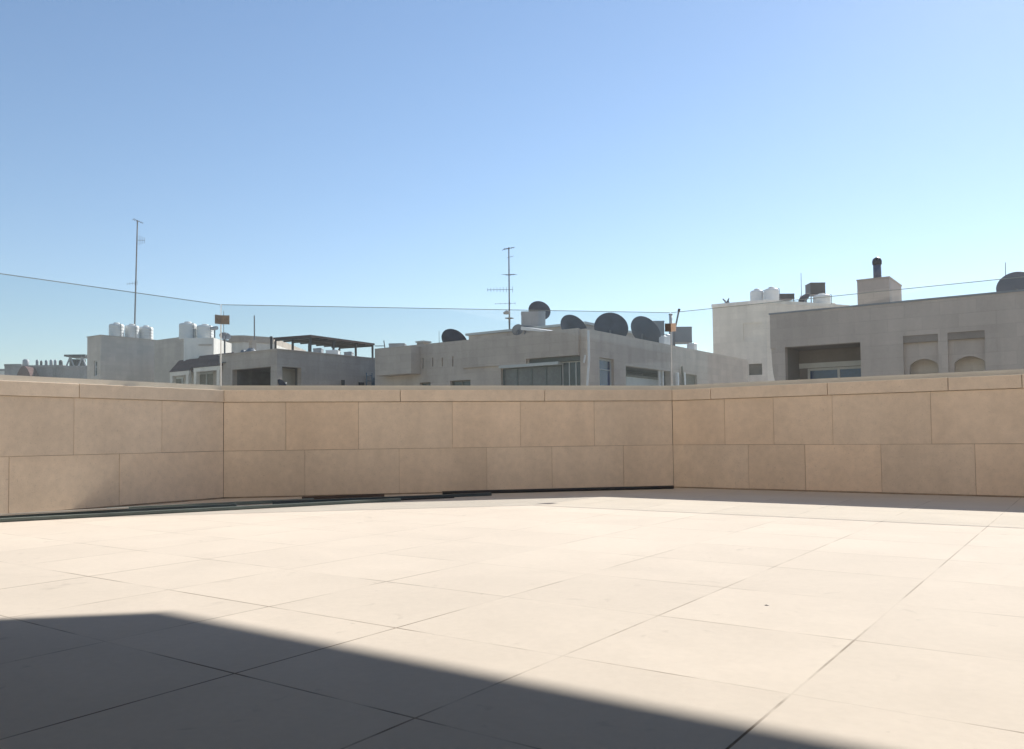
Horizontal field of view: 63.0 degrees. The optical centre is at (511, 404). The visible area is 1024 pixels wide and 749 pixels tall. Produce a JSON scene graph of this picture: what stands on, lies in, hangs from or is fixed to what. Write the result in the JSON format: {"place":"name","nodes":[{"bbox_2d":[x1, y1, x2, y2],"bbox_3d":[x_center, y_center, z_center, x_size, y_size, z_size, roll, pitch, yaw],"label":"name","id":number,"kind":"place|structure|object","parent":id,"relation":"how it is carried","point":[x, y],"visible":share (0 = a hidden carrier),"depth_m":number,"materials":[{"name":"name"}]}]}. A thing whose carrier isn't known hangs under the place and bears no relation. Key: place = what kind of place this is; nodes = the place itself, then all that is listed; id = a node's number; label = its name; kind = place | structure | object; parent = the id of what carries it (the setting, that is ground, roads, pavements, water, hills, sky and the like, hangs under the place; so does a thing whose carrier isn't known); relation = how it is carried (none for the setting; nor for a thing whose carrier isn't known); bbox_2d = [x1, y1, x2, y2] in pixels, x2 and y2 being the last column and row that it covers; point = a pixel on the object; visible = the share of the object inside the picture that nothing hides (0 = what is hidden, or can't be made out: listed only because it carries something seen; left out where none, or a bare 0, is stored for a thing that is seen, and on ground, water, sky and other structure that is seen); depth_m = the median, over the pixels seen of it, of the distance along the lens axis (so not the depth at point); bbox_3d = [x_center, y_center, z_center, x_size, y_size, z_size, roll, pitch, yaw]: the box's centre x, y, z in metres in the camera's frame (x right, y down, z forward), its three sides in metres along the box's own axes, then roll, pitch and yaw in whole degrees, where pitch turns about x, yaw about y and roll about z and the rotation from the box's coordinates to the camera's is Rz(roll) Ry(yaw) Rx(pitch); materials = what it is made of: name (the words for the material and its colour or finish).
{"place":"outdoors","nodes":[
{"label":"outdoors","id":0,"kind":"place"},
{"bbox_2d":[4,364,21,374],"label":"house","id":1,"kind":"structure","parent":0,"point":[11,369],"depth_m":112.27,"materials":[{"name":"concrete"}]},
{"bbox_2d":[19,365,65,377],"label":"house","id":2,"kind":"structure","parent":0,"point":[48,370],"depth_m":105.24,"materials":[{"name":"concrete"}]},
{"bbox_2d":[22,359,28,364],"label":"water tank","id":3,"kind":"object","parent":2,"relation":"on","point":[25,361],"visible":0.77,"depth_m":107.01,"materials":[{"name":"white plastic"}]},
{"bbox_2d":[17,366,38,376],"bbox_3d":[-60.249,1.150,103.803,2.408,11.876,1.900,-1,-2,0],"label":"satellite dish","id":4,"kind":"object","parent":2,"relation":"attached to","point":[26,371],"visible":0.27,"depth_m":103.06,"materials":[{"name":"pink"}]},
{"bbox_2d":[59,366,86,378],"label":"house","id":5,"kind":"structure","parent":0,"point":[79,372],"depth_m":101.23,"materials":[{"name":"concrete"}]},
{"bbox_2d":[64,354,86,365],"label":"roof shelter","id":6,"kind":"object","parent":5,"relation":"on","point":[79,356],"visible":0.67,"depth_m":102.60,"materials":[{"name":"metal"}]},
{"bbox_2d":[74,359,79,365],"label":"storage box","id":7,"kind":"object","parent":5,"relation":"on","point":[76,362],"visible":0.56,"depth_m":103.25,"materials":[{"name":"metal"}]},
{"bbox_2d":[87,335,153,381],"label":"stone house","id":8,"kind":"structure","parent":0,"point":[119,358],"depth_m":66.65,"materials":[{"name":"white paint"}]},
{"bbox_2d":[95,361,96,375],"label":"window","id":9,"kind":"structure","parent":8,"relation":"in","point":[95,361],"depth_m":65.92,"materials":[{"name":"grey glass"}]},
{"bbox_2d":[109,322,123,336],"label":"water tank","id":10,"kind":"object","parent":8,"relation":"on","point":[116,328],"visible":0.87,"depth_m":66.80,"materials":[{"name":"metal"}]},
{"bbox_2d":[125,324,138,337],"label":"water tank","id":11,"kind":"object","parent":8,"relation":"on","point":[131,330],"visible":0.91,"depth_m":67.89,"materials":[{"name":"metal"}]},
{"bbox_2d":[130,218,144,324],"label":"antenna mast","id":12,"kind":"object","parent":8,"relation":"on","point":[136,282],"visible":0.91,"depth_m":69.68,"materials":[{"name":"metal"}]},
{"bbox_2d":[139,325,152,339],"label":"water tank","id":13,"kind":"object","parent":8,"relation":"on","point":[145,331],"visible":0.82,"depth_m":68.88,"materials":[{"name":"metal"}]},
{"bbox_2d":[162,352,233,385],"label":"stone house","id":14,"kind":"structure","parent":0,"point":[203,370],"depth_m":46.13,"materials":[{"name":"beige stone"}]},
{"bbox_2d":[176,377,183,383],"bbox_3d":[-18.810,0.223,47.665,1.536,3.669,0.060,-2,-3,35],"label":"window","id":15,"kind":"structure","parent":14,"relation":"in","point":[180,380],"depth_m":47.84,"materials":[{"name":"grey glass"}]},
{"bbox_2d":[200,372,212,384],"bbox_3d":[-16.943,0.085,46.351,1.660,3.807,0.060,-2,-3,35],"label":"window","id":16,"kind":"structure","parent":14,"relation":"in","point":[206,378],"depth_m":46.38,"materials":[{"name":"grey glass"}]},
{"bbox_2d":[184,338,231,383],"bbox_3d":[-17.677,-1.344,48.574,1.692,4.790,3.030,-1,-2,0],"label":"roof room","id":17,"kind":"object","parent":14,"relation":"on","point":[195,347],"visible":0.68,"depth_m":47.16,"materials":[{"name":"grey stone"}]},
{"bbox_2d":[179,321,196,339],"bbox_3d":[-18.678,-4.273,48.097,0.957,1.052,0.957,-1,-2,3],"label":"water tank","id":18,"kind":"object","parent":17,"relation":"on","point":[187,329],"visible":0.89,"depth_m":47.70,"materials":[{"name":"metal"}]},
{"bbox_2d":[196,324,213,337],"bbox_3d":[-17.683,-4.207,48.094,0.931,0.896,0.931,-1,-2,3],"label":"water tank","id":19,"kind":"object","parent":17,"relation":"on","point":[204,331],"visible":0.84,"depth_m":47.70,"materials":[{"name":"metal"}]},
{"bbox_2d":[211,326,217,337],"bbox_3d":[-16.963,-4.131,47.596,0.420,0.693,0.212,-2,-3,35],"label":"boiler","id":20,"kind":"object","parent":17,"relation":"on","point":[214,328],"visible":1,"depth_m":47.53,"materials":[{"name":"metal"}]},
{"bbox_2d":[270,336,272,348],"bbox_3d":[-12.582,-2.923,43.642,0.200,1.323,0.190,-2,-3,35],"label":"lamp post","id":21,"kind":"object","parent":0,"point":[271,338],"visible":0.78,"depth_m":43.60,"materials":[{"name":"metal"}]},
{"bbox_2d":[415,340,430,344],"bbox_3d":[-4.483,-2.733,42.285,0.549,0.974,0.600,-2,-3,35],"label":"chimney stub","id":22,"kind":"object","parent":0,"point":[423,342],"visible":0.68,"depth_m":42.11,"materials":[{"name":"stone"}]},
{"bbox_2d":[0,488,1023,748],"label":"terrace floor","id":23,"kind":"structure","parent":0,"point":[686,618],"depth_m":2.65,"materials":[{"name":"tile"}]},
{"bbox_2d":[0,504,236,517],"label":"metal profile","id":24,"kind":"object","parent":23,"relation":"on","point":[125,510],"visible":0.59,"depth_m":6.88,"materials":[{"name":"grey metal"}]},
{"bbox_2d":[0,507,128,515],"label":"pale rod","id":25,"kind":"object","parent":24,"relation":"on","point":[25,513],"visible":1,"depth_m":6.64,"materials":[{"name":"white metal"}]},
{"bbox_2d":[0,498,400,521],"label":"metal profile","id":26,"kind":"object","parent":23,"relation":"on","point":[33,518],"visible":1,"depth_m":6.84,"materials":[{"name":"grey metal"}]},
{"bbox_2d":[107,498,313,508],"bbox_3d":[-2.646,0.888,7.460,1.756,0.029,0.040,0,-2,-28],"label":"metal profile","id":27,"kind":"object","parent":23,"relation":"on","point":[237,503],"visible":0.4,"depth_m":7.47,"materials":[{"name":"grey metal"}]},
{"bbox_2d":[150,496,453,510],"bbox_3d":[-1.773,0.886,7.493,2.718,0.017,0.022,0,-2,-27],"label":"black rod","id":28,"kind":"object","parent":23,"relation":"on","point":[402,499],"visible":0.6,"depth_m":7.97,"materials":[{"name":"plastic"}]},
{"bbox_2d":[302,494,383,498],"bbox_3d":[-1.660,0.905,8.231,0.804,0.031,0.030,0,-2,-20],"label":"brown rod","id":29,"kind":"object","parent":23,"relation":"on","point":[346,496],"visible":0.78,"depth_m":8.22,"materials":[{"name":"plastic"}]},
{"bbox_2d":[272,492,491,503],"bbox_3d":[-1.192,0.891,7.975,2.120,0.029,0.050,0,-2,-23],"label":"metal profile","id":30,"kind":"object","parent":23,"relation":"on","point":[386,497],"visible":0.8,"depth_m":7.92,"materials":[{"name":"grey metal"}]},
{"bbox_2d":[442,485,673,493],"bbox_3d":[0.520,0.899,8.834,2.525,0.036,0.047,0,-2,-12],"label":"black pipe","id":31,"kind":"object","parent":23,"relation":"on","point":[563,489],"visible":0.94,"depth_m":8.82,"materials":[{"name":"plastic"}]},
{"bbox_2d":[0,0,1023,368],"label":"sky","id":32,"kind":"structure","parent":0,"point":[634,158],"materials":[{"name":"blue"}]},
{"bbox_2d":[375,321,747,385],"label":"stone house","id":33,"kind":"structure","parent":0,"point":[559,356],"depth_m":39.81,"materials":[{"name":"paint"}]},
{"bbox_2d":[389,343,406,346],"bbox_3d":[-6.095,-2.723,44.574,0.871,1.158,0.830,-1,-2,0],"label":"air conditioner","id":34,"kind":"object","parent":33,"relation":"on","point":[396,344],"visible":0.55,"depth_m":44.19,"materials":[{"name":"metal"}]},
{"bbox_2d":[422,382,430,385],"bbox_3d":[-4.196,-0.173,41.519,0.709,1.880,0.060,-2,-3,35],"label":"window","id":35,"kind":"structure","parent":33,"relation":"in","point":[428,383],"depth_m":41.51,"materials":[{"name":"grey glass"}]},
{"bbox_2d":[441,329,466,341],"bbox_3d":[-2.856,-3.028,42.096,1.454,1.512,1.076,-2,-3,35],"label":"satellite dish","id":36,"kind":"object","parent":33,"relation":"on","point":[448,335],"visible":0.39,"depth_m":41.68,"materials":[{"name":"metal"}]},
{"bbox_2d":[452,380,470,385],"bbox_3d":[-2.376,-0.240,40.235,1.251,1.879,0.060,-2,-3,35],"label":"window","id":37,"kind":"structure","parent":33,"relation":"in","point":[463,382],"depth_m":40.24,"materials":[{"name":"grey glass"}]},
{"bbox_2d":[487,247,516,328],"bbox_3d":[-0.387,-5.632,40.328,1.470,3.990,0.748,-1,-2,20],"label":"antenna mast","id":38,"kind":"object","parent":33,"relation":"on","point":[509,303],"visible":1,"depth_m":40.22,"materials":[{"name":"metal"}]},
{"bbox_2d":[512,324,522,334],"bbox_3d":[0.327,-3.210,42.965,0.542,1.867,0.564,-2,-3,35],"label":"dish","id":39,"kind":"object","parent":33,"relation":"on","point":[516,329],"visible":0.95,"depth_m":42.90,"materials":[{"name":"metal"}]},
{"bbox_2d":[503,365,561,385],"bbox_3d":[0.910,-0.475,37.934,3.193,2.505,0.060,-2,-3,35],"label":"window","id":40,"kind":"structure","parent":33,"relation":"in","point":[539,375],"depth_m":37.89,"materials":[{"name":"grey glass"}]},
{"bbox_2d":[521,311,545,326],"bbox_3d":[1.133,-4.549,44.662,1.302,0.882,1.030,-1,-2,0],"label":"metal tank","id":41,"kind":"object","parent":33,"relation":"on","point":[532,318],"visible":0.8,"depth_m":44.16,"materials":[{"name":"grey metal"}]},
{"bbox_2d":[521,327,552,333],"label":"roof panel","id":42,"kind":"structure","parent":33,"relation":"on","point":[530,329],"depth_m":39.15,"materials":[{"name":"white paint"}]},
{"bbox_2d":[528,301,550,318],"bbox_3d":[1.545,-4.827,46.351,1.223,1.764,0.927,-2,-3,35],"label":"satellite dish","id":43,"kind":"object","parent":33,"relation":"on","point":[538,305],"visible":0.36,"depth_m":46.07,"materials":[{"name":"metal"}]},
{"bbox_2d":[562,361,580,385],"bbox_3d":[2.699,-0.605,36.772,1.069,2.640,0.060,-2,-3,35],"label":"balcony door","id":44,"kind":"structure","parent":33,"relation":"in","point":[571,369],"depth_m":36.85,"materials":[{"name":"grey glass"}]},
{"bbox_2d":[560,315,586,329],"bbox_3d":[2.895,-3.290,38.435,1.425,1.636,1.038,-2,-3,35],"label":"satellite dish","id":45,"kind":"object","parent":33,"relation":"on","point":[570,321],"visible":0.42,"depth_m":38.02,"materials":[{"name":"metal"}]},
{"bbox_2d":[599,358,611,385],"bbox_3d":[4.138,-0.831,37.628,0.060,2.520,1.346,-2,-3,35],"label":"window","id":46,"kind":"structure","parent":33,"relation":"in","point":[604,364],"depth_m":37.77,"materials":[{"name":"white glass"}]},
{"bbox_2d":[594,312,627,335],"bbox_3d":[4.905,-3.434,40.987,1.641,2.066,1.222,-2,-3,35],"label":"satellite dish","id":47,"kind":"object","parent":33,"relation":"on","point":[613,323],"visible":0.7,"depth_m":40.64,"materials":[{"name":"metal"}]},
{"bbox_2d":[631,316,660,342],"bbox_3d":[7.054,-3.479,44.039,1.325,2.330,1.650,0,-2,-7],"label":"satellite dish","id":48,"kind":"object","parent":33,"relation":"on","point":[644,328],"visible":0.84,"depth_m":43.71,"materials":[{"name":"metal"}]},
{"bbox_2d":[653,321,664,335],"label":"metal tank","id":49,"kind":"object","parent":33,"relation":"on","point":[660,324],"visible":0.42,"depth_m":48.97,"materials":[{"name":"grey metal"}]},
{"bbox_2d":[659,336,666,343],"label":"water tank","id":50,"kind":"object","parent":33,"relation":"on","point":[663,339],"visible":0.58,"depth_m":43.53,"materials":[{"name":"paint"}]},
{"bbox_2d":[664,334,669,344],"bbox_3d":[8.189,-3.374,43.974,0.171,0.687,0.400,-2,-3,35],"label":"white box","id":51,"kind":"object","parent":33,"relation":"on","point":[668,339],"visible":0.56,"depth_m":43.87,"materials":[{"name":"paint"}]},
{"bbox_2d":[669,314,672,344],"bbox_3d":[8.573,-3.608,44.989,0.220,2.625,0.220,-2,-3,35],"label":"vent pipe","id":52,"kind":"object","parent":33,"relation":"on","point":[670,333],"visible":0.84,"depth_m":44.94,"materials":[{"name":"metal"}]},
{"bbox_2d":[673,309,679,345],"bbox_3d":[9.020,-3.770,45.583,0.419,2.980,0.148,-1,-2,5],"label":"vent pipe","id":53,"kind":"object","parent":33,"relation":"on","point":[676,325],"visible":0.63,"depth_m":45.55,"materials":[{"name":"metal"}]},
{"bbox_2d":[673,327,691,344],"bbox_3d":[9.844,-3.363,48.746,1.157,2.380,1.130,-1,-2,0],"label":"metal tank","id":54,"kind":"object","parent":33,"relation":"on","point":[683,335],"visible":0.64,"depth_m":48.22,"materials":[{"name":"grey metal"}]},
{"bbox_2d":[687,343,696,349],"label":"water tank","id":55,"kind":"object","parent":33,"relation":"on","point":[692,346],"visible":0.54,"depth_m":46.78,"materials":[{"name":"paint"}]},
{"bbox_2d":[711,300,849,381],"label":"stone house","id":56,"kind":"structure","parent":0,"point":[741,332],"depth_m":56.90,"materials":[{"name":"beige stone"}]},
{"bbox_2d":[750,288,763,300],"bbox_3d":[17.258,-7.494,58.807,0.932,1.384,0.932,0,-2,-10],"label":"water tank","id":57,"kind":"object","parent":56,"relation":"on","point":[757,294],"visible":0.59,"depth_m":58.44,"materials":[{"name":"plastic"}]},
{"bbox_2d":[764,287,779,299],"bbox_3d":[18.126,-7.537,58.308,1.002,1.413,1.002,-1,-2,3],"label":"water tank","id":58,"kind":"object","parent":56,"relation":"on","point":[771,293],"visible":0.57,"depth_m":57.90,"materials":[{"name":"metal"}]},
{"bbox_2d":[780,293,793,300],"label":"black tank","id":59,"kind":"object","parent":56,"relation":"on","point":[785,297],"visible":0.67,"depth_m":60.32,"materials":[{"name":"plastic"}]},
{"bbox_2d":[798,294,809,301],"bbox_3d":[20.922,-7.370,59.800,0.725,1.125,0.879,-2,-3,35],"label":"satellite dish","id":60,"kind":"object","parent":56,"relation":"on","point":[805,296],"visible":0.83,"depth_m":59.61,"materials":[{"name":"metal"}]},
{"bbox_2d":[805,282,825,302],"bbox_3d":[22.490,-7.892,61.871,1.130,2.285,1.130,-1,-2,0],"label":"black tank","id":61,"kind":"object","parent":56,"relation":"on","point":[813,289],"visible":0.65,"depth_m":61.35,"materials":[{"name":"plastic"}]},
{"bbox_2d":[813,293,831,303],"bbox_3d":[22.197,-7.402,59.802,1.189,1.161,1.189,0,-2,-10],"label":"water tank","id":62,"kind":"object","parent":56,"relation":"on","point":[825,299],"visible":0.6,"depth_m":59.32,"materials":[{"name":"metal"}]},
{"bbox_2d":[769,289,1023,380],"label":"stone house","id":63,"kind":"structure","parent":0,"point":[971,332],"depth_m":28.94,"materials":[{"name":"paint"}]},
{"bbox_2d":[808,366,860,378],"bbox_3d":[12.485,-0.411,31.826,2.318,2.066,0.060,-2,-3,35],"label":"window","id":64,"kind":"structure","parent":63,"relation":"in","point":[851,371],"depth_m":31.93,"materials":[{"name":"glass"}]},
{"bbox_2d":[856,257,901,304],"bbox_3d":[13.351,-4.410,30.319,1.103,1.716,2.221,-2,-3,35],"label":"chimney","id":65,"kind":"object","parent":63,"relation":"on","point":[877,282],"visible":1,"depth_m":29.51,"materials":[{"name":"stone"}]},
{"bbox_2d":[996,271,1023,291],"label":"satellite dish","id":66,"kind":"object","parent":63,"relation":"on","point":[1012,283],"visible":0.52,"depth_m":32.97,"materials":[{"name":"metal"}]},
{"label":"ground","id":67,"kind":"structure","parent":0,"visible":0},
{"bbox_2d":[154,337,228,382],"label":"stone house","id":68,"kind":"structure","parent":67,"relation":"on","point":[170,349],"depth_m":63.79,"materials":[{"name":"beige stone"}]},
{"bbox_2d":[229,335,305,352],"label":"stone house","id":69,"kind":"structure","parent":67,"relation":"on","point":[239,343],"depth_m":63.82,"materials":[{"name":"beige stone"}]},
{"bbox_2d":[218,348,374,385],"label":"stone house","id":70,"kind":"structure","parent":67,"relation":"on","point":[269,367],"depth_m":43.85,"materials":[{"name":"stone"}]},
{"bbox_2d":[219,332,230,362],"bbox_3d":[-15.203,-3.038,44.167,0.531,1.651,0.576,-2,-3,35],"label":"satellite dish","id":71,"kind":"object","parent":70,"relation":"on","point":[226,336],"visible":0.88,"depth_m":44.18,"materials":[{"name":"metal"}]},
{"bbox_2d":[248,340,256,349],"bbox_3d":[-13.912,-2.837,44.762,0.340,1.262,0.380,-2,-3,35],"label":"chimney stub","id":72,"kind":"object","parent":70,"relation":"on","point":[252,343],"visible":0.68,"depth_m":44.67,"materials":[{"name":"grey stone"}]},
{"bbox_2d":[278,379,286,385],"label":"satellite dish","id":73,"kind":"object","parent":70,"relation":"on","point":[281,382],"visible":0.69,"depth_m":41.51,"materials":[{"name":"metal"}]},
{"bbox_2d":[313,348,323,352],"bbox_3d":[-11.001,-2.692,47.435,0.491,1.102,0.630,-1,-2,0],"label":"air conditioner","id":74,"kind":"object","parent":70,"relation":"on","point":[320,350],"visible":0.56,"depth_m":47.15,"materials":[{"name":"metal"}]},
{"bbox_2d":[274,335,374,357],"bbox_3d":[-11.728,-3.002,52.648,2.769,2.120,6.109,-2,-2,31],"label":"pergola","id":75,"kind":"object","parent":70,"relation":"on","point":[332,343],"visible":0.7,"depth_m":51.71,"materials":[{"name":"metal"}]},
{"bbox_2d":[325,350,339,354],"bbox_3d":[-10.384,-2.658,48.434,0.737,1.095,0.630,-1,-2,0],"label":"white box","id":76,"kind":"object","parent":70,"relation":"on","point":[333,351],"visible":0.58,"depth_m":48.15,"materials":[{"name":"paint"}]},
{"bbox_2d":[344,351,353,355],"bbox_3d":[-9.566,-2.617,48.933,0.480,1.031,0.630,-1,-2,0],"label":"air conditioner","id":77,"kind":"object","parent":70,"relation":"on","point":[350,353],"visible":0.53,"depth_m":48.65,"materials":[{"name":"metal"}]},
{"bbox_2d":[366,373,371,385],"bbox_3d":[-7.973,-0.400,46.663,0.058,2.779,0.478,-2,-3,35],"label":"ladder","id":78,"kind":"object","parent":70,"relation":"attached to","point":[367,380],"visible":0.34,"depth_m":46.63,"materials":[{"name":"grey metal"}]},
{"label":"terrace base","id":79,"kind":"structure","parent":67,"relation":"on","visible":0},
{"bbox_2d":[0,380,223,513],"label":"parapet wall","id":80,"kind":"structure","parent":79,"relation":"on","point":[67,446],"depth_m":7.40,"materials":[{"name":"beige stone"}]},
{"bbox_2d":[0,273,220,389],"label":"glass balustrade","id":81,"kind":"object","parent":80,"relation":"on","point":[88,381],"visible":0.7,"depth_m":7.50,"materials":[{"name":"glass"}]},
{"bbox_2d":[223,390,673,498],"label":"parapet wall","id":82,"kind":"structure","parent":79,"relation":"on","point":[288,443],"depth_m":8.81,"materials":[{"name":"beige stone"}]},
{"bbox_2d":[221,304,671,389],"bbox_3d":[-0.586,-0.597,8.998,4.898,0.884,0.053,0,-2,-11],"label":"glass balustrade","id":83,"kind":"object","parent":82,"relation":"on","point":[446,387],"visible":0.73,"depth_m":8.95,"materials":[{"name":"glass"}]},
{"bbox_2d":[215,314,229,384],"bbox_3d":[-2.958,-0.588,8.510,0.145,0.880,0.044,1,-2,-31],"label":"glass clamp","id":84,"kind":"object","parent":83,"relation":"attached to","point":[222,319],"visible":0.99,"depth_m":8.52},
{"bbox_2d":[672,374,1023,497],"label":"parapet wall","id":85,"kind":"structure","parent":79,"relation":"on","point":[956,436],"depth_m":8.17,"materials":[{"name":"beige stone"}]},
{"bbox_2d":[671,276,1023,389],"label":"glass balustrade","id":86,"kind":"object","parent":85,"relation":"on","point":[900,377],"visible":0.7,"depth_m":8.28,"materials":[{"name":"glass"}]},
{"bbox_2d":[665,323,675,370],"bbox_3d":[1.793,-0.608,9.430,0.123,0.880,0.038,-1,-2,10],"label":"glass clamp","id":87,"kind":"object","parent":86,"relation":"attached to","point":[670,327],"visible":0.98,"depth_m":9.44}
]}

